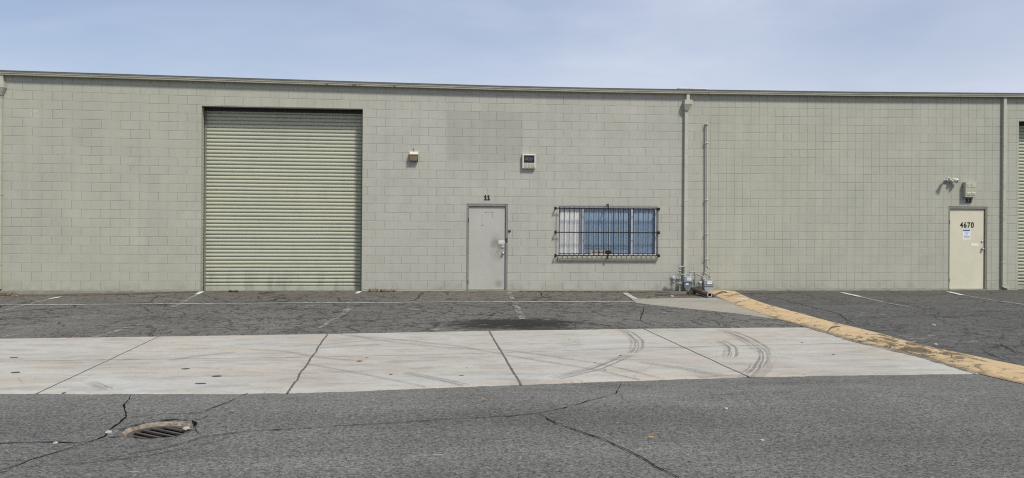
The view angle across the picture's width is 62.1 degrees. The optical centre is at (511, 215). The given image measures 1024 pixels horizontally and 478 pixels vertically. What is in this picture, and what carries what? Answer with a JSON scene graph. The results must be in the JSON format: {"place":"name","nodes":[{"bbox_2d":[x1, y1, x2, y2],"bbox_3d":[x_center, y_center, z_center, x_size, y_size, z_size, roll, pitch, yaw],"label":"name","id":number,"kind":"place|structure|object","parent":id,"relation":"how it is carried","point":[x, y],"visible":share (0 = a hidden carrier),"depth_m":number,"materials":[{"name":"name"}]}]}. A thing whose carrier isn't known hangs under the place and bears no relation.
{"place":"outdoors","nodes":[
{"label":"outdoors","id":0,"kind":"place"},
{"bbox_2d":[0,290,802,338],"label":"asphalt parking","id":1,"kind":"structure","parent":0,"point":[134,314],"depth_m":15.45,"materials":[{"name":"grey asphalt"}]},
{"bbox_2d":[0,292,19,295],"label":"leaf litter","id":2,"kind":"object","parent":1,"relation":"on","point":[15,294],"visible":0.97,"depth_m":18.60,"materials":[{"name":"brown plant"}]},
{"bbox_2d":[367,288,396,291],"bbox_3d":[-3.042,1.734,19.914,0.775,0.090,0.263,0,0,-6],"label":"grass tuft","id":3,"kind":"object","parent":1,"relation":"on","point":[381,290],"visible":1,"depth_m":19.92,"materials":[{"name":"brown plant"}]},
{"bbox_2d":[8,291,1019,331],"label":"road markings","id":4,"kind":"object","parent":1,"relation":"on","point":[630,296],"visible":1,"depth_m":17.75,"materials":[{"name":"white paint"}]},
{"bbox_2d":[669,266,703,290],"bbox_3d":[4.255,1.575,20.709,0.860,0.723,0.246,0,0,-6],"label":"gas meter","id":5,"kind":"object","parent":1,"relation":"on","point":[686,281],"visible":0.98,"depth_m":20.64,"materials":[{"name":"metal"}]},
{"bbox_2d":[686,290,695,294],"bbox_3d":[4.173,1.778,19.814,0.241,0.127,0.172,0,0,-6],"label":"weed","id":6,"kind":"object","parent":1,"relation":"on","point":[690,292],"visible":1,"depth_m":19.77,"materials":[{"name":"green plant"}]},
{"bbox_2d":[690,287,711,296],"bbox_3d":[4.331,1.745,19.494,0.119,0.149,1.029,0,0,-10],"label":"drain pipe","id":7,"kind":"object","parent":1,"relation":"on","point":[702,292],"visible":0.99,"depth_m":19.31,"materials":[{"name":"metal"}]},
{"bbox_2d":[696,123,713,290],"bbox_3d":[4.712,-0.210,20.797,0.412,4.140,0.330,0,0,-6],"label":"pipe","id":8,"kind":"object","parent":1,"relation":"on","point":[708,285],"visible":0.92,"depth_m":20.88,"materials":[{"name":"grey metal"}]},
{"bbox_2d":[0,325,978,393],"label":"concrete gutter","id":9,"kind":"object","parent":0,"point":[257,364],"visible":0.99,"depth_m":10.55,"materials":[{"name":"grey concrete"}]},
{"bbox_2d":[0,374,1023,477],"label":"asphalt road","id":10,"kind":"structure","parent":0,"point":[921,426],"depth_m":7.10,"materials":[{"name":"grey asphalt"}]},
{"bbox_2d":[122,422,194,442],"bbox_3d":[-2.951,1.981,7.101,0.563,0.396,0.563,0,0,-6],"label":"storm drain","id":11,"kind":"object","parent":10,"relation":"in","point":[156,430],"visible":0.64,"depth_m":7.22,"materials":[{"name":"metal"}]},
{"bbox_2d":[0,0,1023,92],"label":"sky","id":12,"kind":"structure","parent":0,"point":[973,46],"materials":[{"name":"blue"}]},
{"bbox_2d":[632,298,774,318],"bbox_3d":[3.728,1.820,16.903,2.083,0.009,4.009,0,0,-6],"label":"concrete apron","id":13,"kind":"object","parent":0,"point":[714,304],"visible":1,"depth_m":17.46,"materials":[{"name":"grey concrete"}]},
{"bbox_2d":[729,289,1023,365],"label":"asphalt lot","id":14,"kind":"structure","parent":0,"point":[970,322],"depth_m":16.04,"materials":[{"name":"grey asphalt"}]},
{"bbox_2d":[0,70,1023,293],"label":"warehouse","id":15,"kind":"structure","parent":14,"relation":"on","point":[116,183],"depth_m":20.44,"materials":[{"name":"paint"}]},
{"bbox_2d":[203,107,362,290],"bbox_3d":[-5.416,-0.439,20.241,3.757,4.499,0.105,0,0,-6],"label":"roll up door","id":16,"kind":"structure","parent":15,"relation":"in","point":[282,209],"depth_m":20.24,"materials":[{"name":"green metal"}]},
{"bbox_2d":[409,147,417,160],"bbox_3d":[-2.327,-1.467,20.166,0.206,0.335,0.139,0,0,-6],"label":"wall lamp","id":17,"kind":"object","parent":15,"relation":"attached to","point":[413,156],"visible":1,"depth_m":20.13,"materials":[{"name":"beige plastic"}]},
{"bbox_2d":[466,204,507,290],"bbox_3d":[-0.607,0.776,20.484,0.991,2.139,0.182,0,0,-6],"label":"door","id":18,"kind":"structure","parent":15,"relation":"in","point":[487,224],"depth_m":20.46,"materials":[{"name":"grey paint"}]},
{"bbox_2d":[522,154,535,168],"bbox_3d":[0.404,-1.316,20.471,0.327,0.348,0.089,0,0,-6],"label":"alarm box","id":19,"kind":"object","parent":15,"relation":"attached to","point":[528,161],"visible":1,"depth_m":20.43,"materials":[{"name":"beige plastic"}]},
{"bbox_2d":[590,250,610,253],"bbox_3d":[2.170,0.884,20.739,0.520,0.098,0.014,0,0,-6],"label":"window sign","id":20,"kind":"object","parent":15,"relation":"attached to","point":[600,251],"visible":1,"depth_m":20.73,"materials":[{"name":"white paint"}]},
{"bbox_2d":[554,204,659,258],"bbox_3d":[2.324,0.370,20.648,2.599,1.334,0.133,0,0,-6],"label":"window grille","id":21,"kind":"object","parent":15,"relation":"attached to","point":[598,232],"depth_m":20.61,"materials":[{"name":"black metal"}]},
{"bbox_2d":[558,206,657,259],"bbox_3d":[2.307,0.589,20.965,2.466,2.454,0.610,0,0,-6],"label":"window","id":22,"kind":"structure","parent":15,"relation":"in","point":[583,219],"depth_m":20.80,"materials":[{"name":"glass"}]},
{"bbox_2d":[677,88,706,88],"bbox_3d":[4.936,-3.248,24.096,0.826,0.587,1.200,0,0,-6],"label":"roof hatch","id":23,"kind":"object","parent":15,"relation":"on","point":[691,88],"visible":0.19,"depth_m":23.50,"materials":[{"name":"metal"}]},
{"bbox_2d":[943,177,958,184],"bbox_3d":[11.091,-0.884,21.497,0.470,0.200,0.228,0,0,-6],"label":"floodlight","id":24,"kind":"object","parent":15,"relation":"attached to","point":[947,180],"visible":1,"depth_m":21.49,"materials":[{"name":"paint"}]},
{"bbox_2d":[948,206,986,289],"bbox_3d":[11.607,0.846,21.736,1.055,2.175,0.182,0,0,-6],"label":"door","id":25,"kind":"structure","parent":15,"relation":"in","point":[967,226],"depth_m":21.71,"materials":[{"name":"beige paint"}]},
{"bbox_2d":[962,182,976,196],"bbox_3d":[11.627,-0.668,21.596,0.303,0.386,0.141,0,0,-6],"label":"siren box","id":26,"kind":"object","parent":15,"relation":"attached to","point":[969,189],"visible":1,"depth_m":21.54,"materials":[{"name":"paint"}]},
{"bbox_2d":[1018,122,1023,288],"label":"roll up door","id":27,"kind":"structure","parent":15,"relation":"in","point":[1021,124],"depth_m":22.16,"materials":[{"name":"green metal"}]},
{"bbox_2d":[707,290,1023,383],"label":"concrete curb","id":28,"kind":"object","parent":14,"relation":"on","point":[997,369],"visible":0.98,"depth_m":12.19,"materials":[{"name":"yellow paint"}]}
]}

